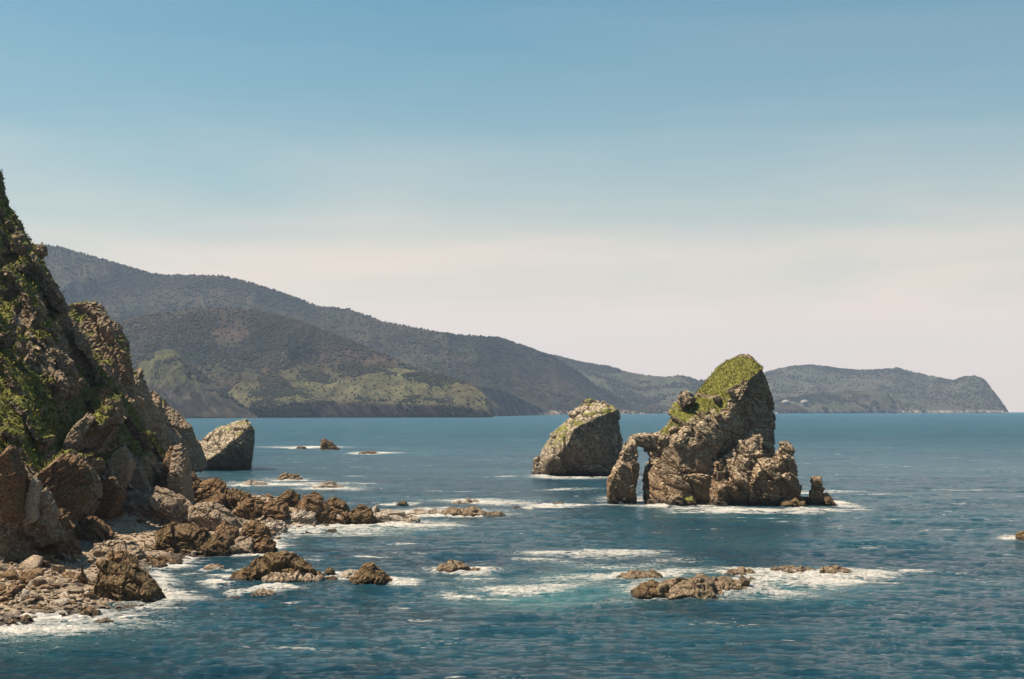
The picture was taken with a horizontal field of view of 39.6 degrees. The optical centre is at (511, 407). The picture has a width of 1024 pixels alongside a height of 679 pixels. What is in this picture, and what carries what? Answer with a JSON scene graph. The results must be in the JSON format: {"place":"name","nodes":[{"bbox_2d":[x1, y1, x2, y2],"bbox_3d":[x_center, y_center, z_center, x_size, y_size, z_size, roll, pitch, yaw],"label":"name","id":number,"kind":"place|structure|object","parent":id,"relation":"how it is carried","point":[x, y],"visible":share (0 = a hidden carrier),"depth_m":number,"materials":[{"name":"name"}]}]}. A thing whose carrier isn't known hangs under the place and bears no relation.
{"place":"outdoors","nodes":[
{"label":"outdoors","id":0,"kind":"place"},
{"bbox_2d":[0,172,165,563],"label":"cliff","id":1,"kind":"structure","parent":0,"point":[18,540],"depth_m":331.76,"materials":[{"name":"stone"}]},
{"bbox_2d":[0,443,29,523],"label":"leaning rock","id":2,"kind":"object","parent":1,"relation":"on","point":[14,481],"visible":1,"depth_m":251.96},
{"bbox_2d":[22,476,41,526],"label":"leaning rock","id":3,"kind":"object","parent":1,"relation":"on","point":[33,499],"visible":1,"depth_m":256.44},
{"bbox_2d":[38,487,60,530],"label":"leaning rock","id":4,"kind":"object","parent":1,"relation":"on","point":[50,510],"visible":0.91,"depth_m":258.89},
{"bbox_2d":[37,453,93,499],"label":"leaning rock","id":5,"kind":"object","parent":1,"relation":"on","point":[60,475],"visible":0.84,"depth_m":279.48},
{"bbox_2d":[56,484,91,519],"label":"leaning rock","id":6,"kind":"object","parent":1,"relation":"on","point":[74,501],"visible":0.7,"depth_m":279.56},
{"bbox_2d":[61,412,94,450],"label":"leaning rock","id":7,"kind":"object","parent":1,"relation":"on","point":[76,434],"visible":0.88,"depth_m":316.33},
{"bbox_2d":[0,169,166,470],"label":"grass","id":8,"kind":"structure","parent":1,"relation":"on","point":[51,401],"depth_m":328.49,"materials":[{"name":"plant"}]},
{"bbox_2d":[80,424,117,455],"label":"leaning rock","id":9,"kind":"object","parent":1,"relation":"on","point":[106,434],"visible":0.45,"depth_m":325.33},
{"bbox_2d":[94,475,126,517],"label":"leaning rock","id":10,"kind":"object","parent":1,"relation":"on","point":[112,499],"visible":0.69,"depth_m":313.33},
{"bbox_2d":[110,444,135,480],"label":"leaning rock","id":11,"kind":"object","parent":1,"relation":"on","point":[122,461],"visible":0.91,"depth_m":319.49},
{"bbox_2d":[130,465,149,491],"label":"leaning rock","id":12,"kind":"object","parent":1,"relation":"on","point":[140,481],"visible":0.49,"depth_m":349.58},
{"bbox_2d":[68,301,153,432],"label":"cliff","id":13,"kind":"structure","parent":0,"point":[104,331],"depth_m":463.63,"materials":[{"name":"stone"}]},
{"bbox_2d":[133,368,206,471],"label":"cliff","id":14,"kind":"structure","parent":0,"point":[167,424],"depth_m":574.75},
{"bbox_2d":[0,496,351,625],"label":"beach","id":15,"kind":"structure","parent":0,"point":[12,611],"depth_m":274.32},
{"bbox_2d":[0,584,6,590],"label":"stone","id":16,"kind":"object","parent":15,"relation":"on","point":[2,586],"visible":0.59,"depth_m":217.34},
{"bbox_2d":[0,561,7,570],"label":"stone","id":17,"kind":"object","parent":15,"relation":"on","point":[2,566],"visible":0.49,"depth_m":242.05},
{"bbox_2d":[0,592,12,601],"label":"stone","id":18,"kind":"object","parent":15,"relation":"on","point":[4,598],"visible":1,"depth_m":210.36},
{"bbox_2d":[0,569,19,580],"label":"stone","id":19,"kind":"object","parent":15,"relation":"on","point":[12,574],"visible":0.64,"depth_m":228.09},
{"bbox_2d":[4,619,18,625],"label":"boulder","id":20,"kind":"object","parent":15,"relation":"on","point":[10,622],"visible":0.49,"depth_m":194.44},
{"bbox_2d":[4,585,19,594],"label":"stone","id":21,"kind":"object","parent":15,"relation":"on","point":[14,589],"visible":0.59,"depth_m":215.22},
{"bbox_2d":[18,601,28,606],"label":"stone","id":22,"kind":"object","parent":15,"relation":"on","point":[22,603],"visible":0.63,"depth_m":209.70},
{"bbox_2d":[18,576,28,581],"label":"stone","id":23,"kind":"object","parent":15,"relation":"on","point":[23,579],"visible":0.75,"depth_m":226.61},
{"bbox_2d":[19,614,34,623],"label":"boulder","id":24,"kind":"object","parent":15,"relation":"on","point":[26,619],"visible":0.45,"depth_m":198.16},
{"bbox_2d":[21,555,43,569],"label":"stone","id":25,"kind":"object","parent":15,"relation":"on","point":[33,561],"visible":0.87,"depth_m":247.61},
{"bbox_2d":[20,567,44,579],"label":"stone","id":26,"kind":"object","parent":15,"relation":"on","point":[31,574],"visible":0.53,"depth_m":230.32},
{"bbox_2d":[29,591,44,600],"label":"stone","id":27,"kind":"object","parent":15,"relation":"on","point":[36,596],"visible":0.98,"depth_m":212.18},
{"bbox_2d":[30,603,52,609],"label":"boulder","id":28,"kind":"object","parent":15,"relation":"on","point":[38,606],"visible":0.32,"depth_m":207.97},
{"bbox_2d":[32,576,57,586],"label":"stone","id":29,"kind":"object","parent":15,"relation":"on","point":[38,580],"visible":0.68,"depth_m":224.77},
{"bbox_2d":[41,558,56,567],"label":"stone","id":30,"kind":"object","parent":15,"relation":"on","point":[46,564],"visible":0.61,"depth_m":251.26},
{"bbox_2d":[45,585,55,590],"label":"stone","id":31,"kind":"object","parent":15,"relation":"on","point":[48,587],"visible":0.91,"depth_m":221.95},
{"bbox_2d":[51,583,59,588],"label":"stone","id":32,"kind":"object","parent":15,"relation":"on","point":[56,585],"visible":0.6,"depth_m":224.47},
{"bbox_2d":[45,562,71,572],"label":"stone","id":33,"kind":"object","parent":15,"relation":"on","point":[59,568],"visible":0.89,"depth_m":246.32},
{"bbox_2d":[37,508,81,559],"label":"boulder","id":34,"kind":"object","parent":15,"relation":"on","point":[69,546],"visible":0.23,"depth_m":267.80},
{"bbox_2d":[53,598,69,605],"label":"stone","id":35,"kind":"object","parent":15,"relation":"on","point":[56,602],"visible":1,"depth_m":210.99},
{"bbox_2d":[55,578,68,587],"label":"stone","id":36,"kind":"object","parent":15,"relation":"on","point":[61,580],"visible":0.77,"depth_m":229.15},
{"bbox_2d":[62,571,74,577],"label":"stone","id":37,"kind":"object","parent":15,"relation":"on","point":[68,574],"visible":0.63,"depth_m":239.29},
{"bbox_2d":[62,555,79,561],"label":"stone","id":38,"kind":"object","parent":15,"relation":"on","point":[74,558],"visible":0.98,"depth_m":262.86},
{"bbox_2d":[68,592,76,601],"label":"stone","id":39,"kind":"object","parent":15,"relation":"on","point":[72,596],"visible":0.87,"depth_m":213.21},
{"bbox_2d":[61,583,87,593],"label":"stone","id":40,"kind":"object","parent":15,"relation":"on","point":[73,588],"visible":0.84,"depth_m":219.28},
{"bbox_2d":[68,577,85,585],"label":"stone","id":41,"kind":"object","parent":15,"relation":"on","point":[77,581],"visible":0.59,"depth_m":229.76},
{"bbox_2d":[76,565,86,582],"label":"stone","id":42,"kind":"object","parent":15,"relation":"on","point":[82,574],"visible":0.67,"depth_m":232.37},
{"bbox_2d":[78,607,100,616],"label":"boulder","id":43,"kind":"object","parent":15,"relation":"on","point":[90,611],"visible":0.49,"depth_m":204.30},
{"bbox_2d":[82,593,96,597],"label":"stone","id":44,"kind":"object","parent":15,"relation":"on","point":[88,595],"visible":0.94,"depth_m":216.00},
{"bbox_2d":[74,516,116,541],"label":"boulder","id":45,"kind":"object","parent":15,"relation":"on","point":[90,528],"visible":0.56,"depth_m":297.58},
{"bbox_2d":[102,505,124,518],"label":"boulder","id":46,"kind":"object","parent":15,"relation":"on","point":[122,510],"visible":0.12,"depth_m":322.09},
{"bbox_2d":[89,540,146,558],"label":"boulder","id":47,"kind":"object","parent":15,"relation":"on","point":[104,548],"visible":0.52,"depth_m":275.83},
{"bbox_2d":[107,550,139,564],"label":"boulder","id":48,"kind":"object","parent":15,"relation":"on","point":[123,557],"visible":0.51,"depth_m":263.68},
{"bbox_2d":[92,559,165,602],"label":"boulder","id":49,"kind":"object","parent":15,"relation":"on","point":[115,581],"visible":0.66,"depth_m":218.32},
{"bbox_2d":[137,519,146,524],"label":"stone","id":50,"kind":"object","parent":15,"relation":"on","point":[141,520],"visible":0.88,"depth_m":325.99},
{"bbox_2d":[143,541,152,549],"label":"stone","id":51,"kind":"object","parent":15,"relation":"on","point":[148,546],"visible":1,"depth_m":290.05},
{"bbox_2d":[122,485,191,523],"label":"boulder","id":52,"kind":"object","parent":15,"relation":"on","point":[158,504],"visible":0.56,"depth_m":335.34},
{"bbox_2d":[152,561,167,567],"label":"boulder","id":53,"kind":"object","parent":15,"relation":"on","point":[160,564],"visible":0.45,"depth_m":264.99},
{"bbox_2d":[146,555,182,564],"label":"boulder","id":54,"kind":"object","parent":15,"relation":"on","point":[169,560],"visible":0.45,"depth_m":270.72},
{"bbox_2d":[159,445,173,487],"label":"boulder","id":55,"kind":"object","parent":15,"relation":"on","point":[165,470],"visible":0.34,"depth_m":366.60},
{"bbox_2d":[0,494,349,625],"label":"pebbles","id":56,"kind":"object","parent":15,"relation":"on","point":[104,605],"visible":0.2,"depth_m":255.49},
{"bbox_2d":[167,443,195,504],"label":"boulder","id":57,"kind":"object","parent":56,"relation":"on","point":[179,479],"visible":0.64,"depth_m":352.85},
{"bbox_2d":[152,522,212,554],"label":"boulder","id":58,"kind":"object","parent":15,"relation":"on","point":[186,538],"visible":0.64,"depth_m":290.89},
{"bbox_2d":[191,470,203,498],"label":"boulder","id":59,"kind":"object","parent":15,"relation":"on","point":[197,481],"visible":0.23,"depth_m":369.95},
{"bbox_2d":[194,478,229,502],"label":"boulder","id":60,"kind":"object","parent":15,"relation":"on","point":[208,489],"visible":0.52,"depth_m":367.17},
{"bbox_2d":[206,492,225,504],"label":"boulder","id":61,"kind":"object","parent":15,"relation":"on","point":[220,497],"visible":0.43,"depth_m":362.50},
{"bbox_2d":[188,502,244,531],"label":"boulder","id":62,"kind":"object","parent":15,"relation":"on","point":[211,516],"visible":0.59,"depth_m":330.76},
{"bbox_2d":[204,531,233,556],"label":"boulder","id":63,"kind":"object","parent":15,"relation":"on","point":[218,544],"visible":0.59,"depth_m":289.06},
{"bbox_2d":[215,519,241,539],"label":"boulder","id":64,"kind":"object","parent":15,"relation":"on","point":[226,526],"visible":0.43,"depth_m":306.62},
{"bbox_2d":[224,487,251,508],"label":"boulder","id":65,"kind":"object","parent":15,"relation":"on","point":[234,496],"visible":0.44,"depth_m":365.40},
{"bbox_2d":[228,536,254,553],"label":"boulder","id":66,"kind":"object","parent":15,"relation":"on","point":[245,544],"visible":0.58,"depth_m":290.77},
{"bbox_2d":[235,496,265,519],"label":"boulder","id":67,"kind":"object","parent":15,"relation":"on","point":[251,508],"visible":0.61,"depth_m":357.65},
{"bbox_2d":[240,519,271,538],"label":"boulder","id":68,"kind":"object","parent":15,"relation":"on","point":[256,528],"visible":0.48,"depth_m":320.91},
{"bbox_2d":[254,535,277,553],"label":"boulder","id":69,"kind":"object","parent":15,"relation":"on","point":[265,543],"visible":0.59,"depth_m":292.36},
{"bbox_2d":[260,498,288,520],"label":"boulder","id":70,"kind":"object","parent":15,"relation":"on","point":[274,509],"visible":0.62,"depth_m":358.24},
{"bbox_2d":[265,520,288,532],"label":"boulder","id":71,"kind":"object","parent":15,"relation":"on","point":[278,526],"visible":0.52,"depth_m":341.50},
{"bbox_2d":[277,489,300,507],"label":"boulder","id":72,"kind":"object","parent":15,"relation":"on","point":[291,498],"visible":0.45,"depth_m":371.13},
{"bbox_2d":[290,509,317,523],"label":"boulder","id":73,"kind":"object","parent":15,"relation":"on","point":[304,516],"visible":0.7,"depth_m":360.00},
{"bbox_2d":[296,491,329,520],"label":"boulder","id":74,"kind":"object","parent":15,"relation":"on","point":[313,501],"visible":0.57,"depth_m":364.11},
{"bbox_2d":[317,506,350,524],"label":"boulder","id":75,"kind":"object","parent":15,"relation":"on","point":[329,518],"visible":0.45,"depth_m":363.59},
{"bbox_2d":[326,496,349,512],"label":"boulder","id":76,"kind":"object","parent":15,"relation":"on","point":[337,503],"visible":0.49,"depth_m":374.09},
{"bbox_2d":[335,514,345,523],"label":"boulder","id":77,"kind":"object","parent":15,"relation":"on","point":[340,516],"visible":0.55,"depth_m":364.31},
{"bbox_2d":[349,504,379,524],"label":"boulder","id":78,"kind":"object","parent":15,"relation":"on","point":[361,514],"visible":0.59,"depth_m":364.88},
{"bbox_2d":[372,505,420,522],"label":"boulder","id":79,"kind":"object","parent":15,"relation":"on","point":[384,515],"visible":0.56,"depth_m":370.24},
{"bbox_2d":[135,349,256,417],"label":"promontory","id":80,"kind":"structure","parent":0,"point":[178,390],"depth_m":4359.26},
{"bbox_2d":[123,307,409,391],"bbox_3d":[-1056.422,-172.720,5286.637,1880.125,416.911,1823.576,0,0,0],"label":"hillside","id":81,"kind":"structure","parent":0,"point":[247,373],"depth_m":5247.93,"materials":[{"name":"plant"}]},
{"bbox_2d":[36,244,657,414],"bbox_3d":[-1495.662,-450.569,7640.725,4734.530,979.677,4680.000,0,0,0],"label":"mountain","id":82,"kind":"structure","parent":0,"point":[473,355],"depth_m":7490.08,"materials":[{"name":"plant"}]},
{"bbox_2d":[44,244,1008,417],"bbox_3d":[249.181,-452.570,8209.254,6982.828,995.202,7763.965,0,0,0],"label":"forest","id":83,"kind":"object","parent":82,"relation":"on","point":[297,327],"visible":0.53,"depth_m":7016.98,"materials":[{"name":"green plant"}]},
{"bbox_2d":[228,362,492,417],"bbox_3d":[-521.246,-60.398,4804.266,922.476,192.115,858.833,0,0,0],"label":"headland","id":84,"kind":"structure","parent":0,"point":[339,407],"depth_m":4611.46,"materials":[{"name":"plant"}]},
{"bbox_2d":[0,412,1023,678],"bbox_3d":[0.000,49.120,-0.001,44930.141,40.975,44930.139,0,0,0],"label":"sea","id":85,"kind":"structure","parent":0,"point":[916,526],"depth_m":253.65,"materials":[{"name":"liquid"}]},
{"bbox_2d":[93,617,112,622],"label":"boulder","id":86,"kind":"object","parent":85,"relation":"in","point":[104,619],"visible":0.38,"depth_m":196.82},
{"bbox_2d":[203,563,225,569],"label":"boulder","id":87,"kind":"object","parent":85,"relation":"in","point":[211,566],"visible":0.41,"depth_m":261.31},
{"bbox_2d":[200,419,254,470],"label":"sea stack","id":88,"kind":"object","parent":85,"relation":"in","point":[230,446],"visible":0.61,"depth_m":684.46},
{"bbox_2d":[241,480,266,484],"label":"boulder","id":89,"kind":"object","parent":85,"relation":"in","point":[252,482],"visible":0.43,"depth_m":543.96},
{"bbox_2d":[250,588,275,596],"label":"boulder","id":90,"kind":"object","parent":85,"relation":"in","point":[264,592],"visible":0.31,"depth_m":226.08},
{"bbox_2d":[229,550,324,580],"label":"boulder","id":91,"kind":"object","parent":85,"relation":"in","point":[285,561],"visible":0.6,"depth_m":243.84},
{"bbox_2d":[275,472,302,479],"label":"boulder","id":92,"kind":"object","parent":85,"relation":"in","point":[285,475],"visible":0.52,"depth_m":586.19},
{"bbox_2d":[261,570,324,581],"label":"boulder","id":93,"kind":"object","parent":85,"relation":"in","point":[296,576],"visible":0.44,"depth_m":241.30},
{"bbox_2d":[312,481,343,487],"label":"boulder","id":94,"kind":"object","parent":85,"relation":"in","point":[331,484],"visible":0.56,"depth_m":530.33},
{"bbox_2d":[319,439,339,449],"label":"boulder","id":95,"kind":"object","parent":85,"relation":"in","point":[326,444],"visible":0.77,"depth_m":1013.14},
{"bbox_2d":[323,566,335,574],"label":"boulder","id":96,"kind":"object","parent":85,"relation":"in","point":[329,571],"visible":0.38,"depth_m":253.93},
{"bbox_2d":[325,576,337,579],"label":"boulder","id":97,"kind":"object","parent":85,"relation":"in","point":[330,578],"visible":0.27,"depth_m":243.82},
{"bbox_2d":[325,528,338,532],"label":"boulder","id":98,"kind":"object","parent":85,"relation":"in","point":[333,530],"visible":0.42,"depth_m":344.08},
{"bbox_2d":[339,569,357,578],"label":"boulder","id":99,"kind":"object","parent":85,"relation":"in","point":[348,573],"visible":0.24,"depth_m":246.76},
{"bbox_2d":[358,451,378,453],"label":"boulder","id":100,"kind":"object","parent":85,"relation":"in","point":[370,452],"visible":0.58,"depth_m":915.75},
{"bbox_2d":[349,562,392,584],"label":"boulder","id":101,"kind":"object","parent":85,"relation":"in","point":[369,573],"visible":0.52,"depth_m":239.01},
{"bbox_2d":[396,501,408,505],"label":"boulder","id":102,"kind":"object","parent":85,"relation":"in","point":[404,503],"visible":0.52,"depth_m":436.59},
{"bbox_2d":[409,508,443,514],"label":"boulder","id":103,"kind":"object","parent":85,"relation":"in","point":[416,511],"visible":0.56,"depth_m":400.17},
{"bbox_2d":[435,559,480,571],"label":"boulder","id":104,"kind":"object","parent":85,"relation":"in","point":[450,565],"visible":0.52,"depth_m":258.10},
{"bbox_2d":[451,497,478,503],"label":"boulder","id":105,"kind":"object","parent":85,"relation":"in","point":[467,500],"visible":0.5,"depth_m":445.77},
{"bbox_2d":[442,506,505,516],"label":"boulder","id":106,"kind":"object","parent":85,"relation":"in","point":[472,511],"visible":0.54,"depth_m":393.33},
{"bbox_2d":[532,398,622,476],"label":"sea stack","id":107,"kind":"object","parent":85,"relation":"in","point":[585,439],"visible":0.76,"depth_m":626.13,"materials":[{"name":"stone"}]},
{"bbox_2d":[616,569,662,578],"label":"boulder","id":108,"kind":"object","parent":85,"relation":"in","point":[636,574],"visible":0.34,"depth_m":247.31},
{"bbox_2d":[631,579,660,598],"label":"boulder","id":109,"kind":"object","parent":85,"relation":"in","point":[647,590],"visible":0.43,"depth_m":223.68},
{"bbox_2d":[657,573,722,599],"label":"boulder","id":110,"kind":"object","parent":85,"relation":"in","point":[700,586],"visible":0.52,"depth_m":222.12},
{"bbox_2d":[606,354,835,506],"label":"sea stack","id":111,"kind":"object","parent":85,"relation":"in","point":[712,442],"visible":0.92,"depth_m":440.80,"materials":[{"name":"brown stone"}]},
{"bbox_2d":[712,574,750,590],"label":"boulder","id":112,"kind":"object","parent":85,"relation":"in","point":[728,583],"visible":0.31,"depth_m":229.99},
{"bbox_2d":[724,566,755,575],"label":"boulder","id":113,"kind":"object","parent":85,"relation":"in","point":[742,570],"visible":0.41,"depth_m":254.84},
{"bbox_2d":[770,565,816,572],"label":"boulder","id":114,"kind":"object","parent":85,"relation":"in","point":[790,568],"visible":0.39,"depth_m":259.05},
{"bbox_2d":[819,565,851,573],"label":"boulder","id":115,"kind":"object","parent":85,"relation":"in","point":[832,569],"visible":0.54,"depth_m":255.51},
{"bbox_2d":[1015,531,1023,540],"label":"boulder","id":116,"kind":"object","parent":85,"relation":"in","point":[1019,535],"visible":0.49,"depth_m":320.65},
{"bbox_2d":[0,0,1023,411],"label":"sky","id":117,"kind":"structure","parent":0,"point":[665,188],"materials":[{"name":"blue"}]},
{"bbox_2d":[471,384,554,415],"bbox_3d":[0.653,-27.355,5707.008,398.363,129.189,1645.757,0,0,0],"label":"coastal slope","id":118,"kind":"structure","parent":0,"point":[502,403],"depth_m":5646.58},
{"bbox_2d":[574,364,777,413],"bbox_3d":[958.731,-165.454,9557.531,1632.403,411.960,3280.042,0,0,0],"label":"coastal hill","id":119,"kind":"structure","parent":0,"point":[628,377],"depth_m":9545.94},
{"bbox_2d":[774,390,898,412],"bbox_3d":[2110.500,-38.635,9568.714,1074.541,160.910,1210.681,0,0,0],"label":"headland","id":120,"kind":"structure","parent":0,"point":[885,401],"depth_m":9533.95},
{"bbox_2d":[800,400,808,406],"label":"domed building","id":121,"kind":"structure","parent":120,"relation":"on","point":[804,403],"depth_m":9277.75,"materials":[{"name":"concrete"}]},
{"bbox_2d":[764,365,1006,412],"bbox_3d":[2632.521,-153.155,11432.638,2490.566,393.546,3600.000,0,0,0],"label":"distant cape","id":122,"kind":"object","parent":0,"point":[840,385],"visible":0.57,"depth_m":11032.75,"materials":[{"name":"plant"}]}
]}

